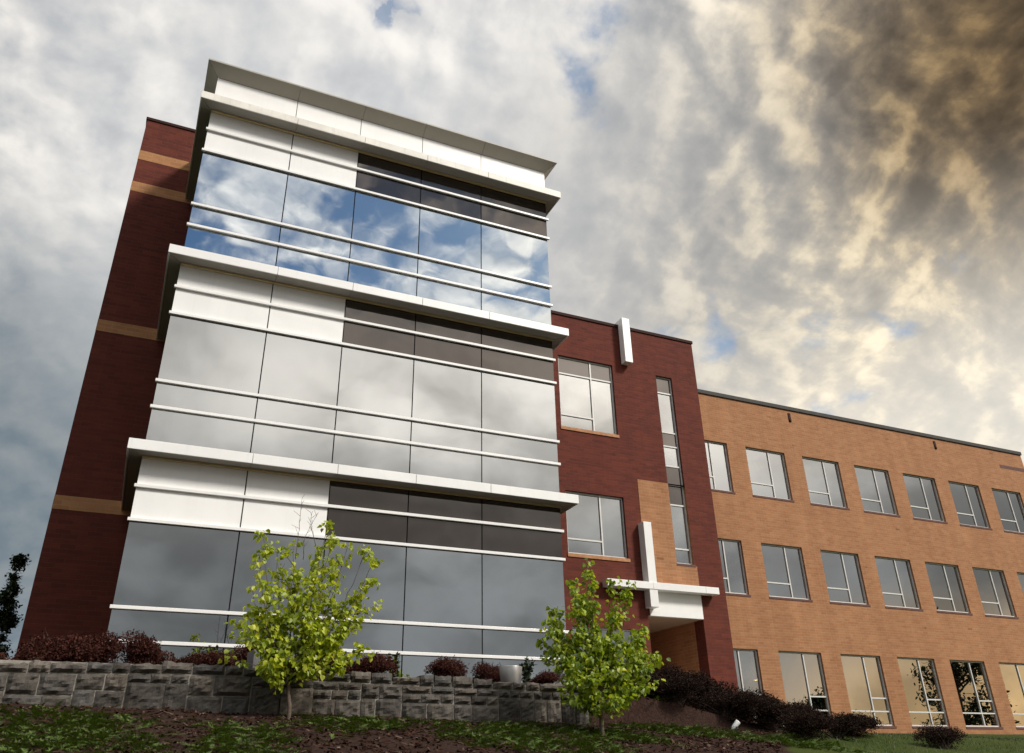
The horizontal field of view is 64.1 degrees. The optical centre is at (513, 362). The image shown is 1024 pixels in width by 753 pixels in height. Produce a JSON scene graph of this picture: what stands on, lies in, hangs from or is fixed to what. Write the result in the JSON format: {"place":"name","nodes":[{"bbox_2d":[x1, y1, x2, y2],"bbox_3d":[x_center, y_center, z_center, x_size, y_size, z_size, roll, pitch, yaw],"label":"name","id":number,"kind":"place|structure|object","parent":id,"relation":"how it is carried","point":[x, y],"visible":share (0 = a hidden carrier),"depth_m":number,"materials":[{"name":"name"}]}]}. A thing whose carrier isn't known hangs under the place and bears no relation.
{"place":"outdoors","nodes":[
{"label":"outdoors","id":0,"kind":"place"},
{"bbox_2d":[0,692,1023,752],"bbox_3d":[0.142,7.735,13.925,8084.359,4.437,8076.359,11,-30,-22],"label":"ground","id":1,"kind":"structure","parent":0,"point":[642,710],"depth_m":10.30,"materials":[{"name":"green plant"}]},
{"bbox_2d":[0,640,13,659],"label":"barberry shrub","id":2,"kind":"object","parent":1,"relation":"on","point":[3,654],"visible":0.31,"depth_m":10.89,"materials":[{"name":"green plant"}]},
{"bbox_2d":[0,553,31,659],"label":"background tree","id":3,"kind":"object","parent":1,"relation":"on","point":[8,604],"visible":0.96,"depth_m":19.73,"materials":[{"name":"green plant"}]},
{"bbox_2d":[11,627,104,661],"bbox_3d":[-5.909,3.738,10.577,1.057,0.664,1.088,23,-36,-38],"label":"barberry shrub","id":4,"kind":"object","parent":1,"relation":"on","point":[51,648],"visible":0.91,"depth_m":10.42,"materials":[{"name":"red plant"}]},
{"bbox_2d":[60,629,124,662],"bbox_3d":[-6.131,4.214,11.884,1.173,0.678,1.074,-15,-30,24],"label":"barberry shrub","id":5,"kind":"object","parent":1,"relation":"on","point":[105,643],"visible":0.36,"depth_m":11.76,"materials":[{"name":"red plant"}]},
{"bbox_2d":[107,628,180,664],"bbox_3d":[-5.062,3.998,11.160,0.895,0.667,0.867,-17,-31,27],"label":"barberry shrub","id":6,"kind":"object","parent":1,"relation":"on","point":[140,649],"visible":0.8,"depth_m":11.02,"materials":[{"name":"red plant"}]},
{"bbox_2d":[176,648,239,666],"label":"barberry shrub","id":7,"kind":"object","parent":1,"relation":"on","point":[212,658],"visible":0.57,"depth_m":11.31,"materials":[{"name":"red plant"}]},
{"bbox_2d":[200,645,218,654],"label":"leafy plant","id":8,"kind":"object","parent":1,"relation":"on","point":[217,647],"visible":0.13,"depth_m":12.85,"materials":[{"name":"green plant"}]},
{"bbox_2d":[227,645,256,667],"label":"barberry shrub","id":9,"kind":"object","parent":1,"relation":"on","point":[241,654],"visible":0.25,"depth_m":12.22,"materials":[{"name":"red plant"}]},
{"bbox_2d":[247,649,265,667],"bbox_3d":[-3.589,4.344,11.677,0.379,0.425,0.379,14,-31,-27],"label":"planter","id":10,"kind":"object","parent":1,"relation":"on","point":[252,658],"visible":0.24,"depth_m":11.54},
{"bbox_2d":[0,660,589,725],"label":"retaining wall","id":11,"kind":"structure","parent":1,"relation":"on","point":[217,688],"depth_m":10.41,"materials":[{"name":"grey stone"}]},
{"bbox_2d":[218,494,383,718],"bbox_3d":[-2.677,3.184,10.658,2.032,3.025,0.977,11,-30,-22],"label":"young tree","id":12,"kind":"object","parent":1,"relation":"on","point":[278,660],"visible":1,"depth_m":10.40,"materials":[{"name":"green plant"}]},
{"bbox_2d":[293,644,355,673],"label":"barberry shrub","id":13,"kind":"object","parent":1,"relation":"on","point":[348,665],"visible":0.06,"depth_m":12.17,"materials":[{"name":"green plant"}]},
{"bbox_2d":[342,651,398,676],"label":"barberry shrub","id":14,"kind":"object","parent":1,"relation":"on","point":[379,664],"visible":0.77,"depth_m":12.08,"materials":[{"name":"red plant"}]},
{"bbox_2d":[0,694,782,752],"bbox_3d":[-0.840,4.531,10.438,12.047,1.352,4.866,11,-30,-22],"label":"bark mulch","id":15,"kind":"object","parent":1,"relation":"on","point":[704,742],"visible":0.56,"depth_m":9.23,"materials":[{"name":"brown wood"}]},
{"bbox_2d":[613,664,662,694],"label":"purple shrub","id":16,"kind":"object","parent":15,"relation":"on","point":[652,679],"visible":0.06,"depth_m":12.99,"materials":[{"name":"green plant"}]},
{"bbox_2d":[388,652,400,677],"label":"leafy plant","id":17,"kind":"object","parent":1,"relation":"on","point":[398,661],"visible":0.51,"depth_m":13.16,"materials":[{"name":"green plant"}]},
{"bbox_2d":[0,692,876,752],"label":"juniper ground cover","id":18,"kind":"object","parent":1,"relation":"on","point":[94,719],"visible":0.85,"depth_m":9.03,"materials":[{"name":"green plant"}]},
{"bbox_2d":[423,655,468,676],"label":"barberry shrub","id":19,"kind":"object","parent":1,"relation":"on","point":[444,667],"visible":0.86,"depth_m":12.78,"materials":[{"name":"red plant"}]},
{"bbox_2d":[470,661,503,682],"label":"barberry shrub","id":20,"kind":"object","parent":1,"relation":"on","point":[483,670],"visible":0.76,"depth_m":13.51,"materials":[{"name":"red plant"}]},
{"bbox_2d":[499,665,521,682],"bbox_3d":[-0.048,5.054,13.122,0.378,0.345,0.378,14,-31,-27],"label":"planter","id":21,"kind":"object","parent":1,"relation":"on","point":[510,673],"visible":0.82,"depth_m":13.02,"materials":[{"name":"metal"}]},
{"bbox_2d":[16,58,1023,733],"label":"office building","id":22,"kind":"structure","parent":1,"relation":"on","point":[350,322],"depth_m":19.24,"materials":[{"name":"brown glass"}]},
{"bbox_2d":[518,656,536,682],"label":"leafy plant","id":23,"kind":"object","parent":1,"relation":"on","point":[527,669],"visible":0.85,"depth_m":14.88,"materials":[{"name":"green plant"}]},
{"bbox_2d":[528,669,566,683],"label":"barberry shrub","id":24,"kind":"object","parent":1,"relation":"on","point":[547,677],"visible":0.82,"depth_m":13.21,"materials":[{"name":"red plant"}]},
{"bbox_2d":[536,558,670,735],"bbox_3d":[1.352,3.954,11.418,2.033,2.614,1.440,11,-30,-22],"label":"young tree","id":25,"kind":"object","parent":1,"relation":"on","point":[593,673],"visible":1,"depth_m":11.31,"materials":[{"name":"green plant"}]},
{"bbox_2d":[645,661,685,695],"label":"purple shrub","id":26,"kind":"object","parent":1,"relation":"on","point":[668,671],"visible":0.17,"depth_m":14.00,"materials":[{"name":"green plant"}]},
{"bbox_2d":[643,672,709,705],"bbox_3d":[2.575,5.294,13.297,1.344,0.544,1.072,-12,-29,20],"label":"purple shrub","id":27,"kind":"object","parent":1,"relation":"on","point":[675,690],"visible":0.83,"depth_m":13.08,"materials":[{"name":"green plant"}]},
{"bbox_2d":[667,668,717,707],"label":"purple shrub","id":28,"kind":"object","parent":1,"relation":"on","point":[706,683],"visible":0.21,"depth_m":13.77,"materials":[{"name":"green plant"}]},
{"bbox_2d":[694,677,745,714],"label":"purple shrub","id":29,"kind":"object","parent":1,"relation":"on","point":[722,688],"visible":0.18,"depth_m":14.25,"materials":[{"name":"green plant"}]},
{"bbox_2d":[690,688,763,720],"bbox_3d":[3.518,5.616,13.481,1.320,0.510,0.832,-21,-33,33],"label":"purple shrub","id":30,"kind":"object","parent":1,"relation":"on","point":[737,703],"visible":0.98,"depth_m":13.30,"materials":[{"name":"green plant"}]},
{"bbox_2d":[731,720,739,730],"bbox_3d":[3.393,5.572,12.494,0.156,0.234,0.087,4,-28,-10],"label":"spotlight","id":31,"kind":"object","parent":1,"relation":"on","point":[736,723],"visible":0.69,"depth_m":12.49,"materials":[{"name":"white metal"}]},
{"bbox_2d":[722,684,779,721],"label":"purple shrub","id":32,"kind":"object","parent":1,"relation":"on","point":[762,694],"visible":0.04,"depth_m":14.79,"materials":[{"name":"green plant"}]},
{"bbox_2d":[737,693,798,728],"bbox_3d":[4.176,5.779,13.578,1.212,0.597,1.075,21,-34,-36],"label":"purple shrub","id":33,"kind":"object","parent":1,"relation":"on","point":[766,714],"visible":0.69,"depth_m":13.42,"materials":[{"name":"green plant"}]},
{"bbox_2d":[754,698,819,728],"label":"purple shrub","id":34,"kind":"object","parent":1,"relation":"on","point":[798,705],"visible":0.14,"depth_m":13.94,"materials":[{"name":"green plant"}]},
{"bbox_2d":[776,705,837,740],"bbox_3d":[4.480,5.514,12.493,0.906,0.545,1.020,-8,-28,12],"label":"purple shrub","id":35,"kind":"object","parent":1,"relation":"on","point":[805,724],"visible":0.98,"depth_m":12.36,"materials":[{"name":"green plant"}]},
{"bbox_2d":[798,707,873,740],"bbox_3d":[5.060,5.757,13.036,1.246,0.510,0.785,-2,-27,2],"label":"purple shrub","id":36,"kind":"object","parent":1,"relation":"on","point":[848,723],"visible":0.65,"depth_m":12.89,"materials":[{"name":"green plant"}]},
{"bbox_2d":[846,709,885,736],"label":"purple shrub","id":37,"kind":"object","parent":1,"relation":"on","point":[876,722],"visible":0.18,"depth_m":13.51,"materials":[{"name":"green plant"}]},
{"bbox_2d":[912,722,968,748],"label":"purple shrub","id":38,"kind":"object","parent":1,"relation":"on","point":[942,738],"visible":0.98,"depth_m":12.93,"materials":[{"name":"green plant"}]},
{"bbox_2d":[0,0,1023,659],"label":"sky","id":39,"kind":"structure","parent":0,"point":[824,199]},
{"bbox_2d":[785,727,1023,752],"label":"lawn grass","id":40,"kind":"structure","parent":0,"point":[983,737],"depth_m":13.42,"materials":[{"name":"green plant"}]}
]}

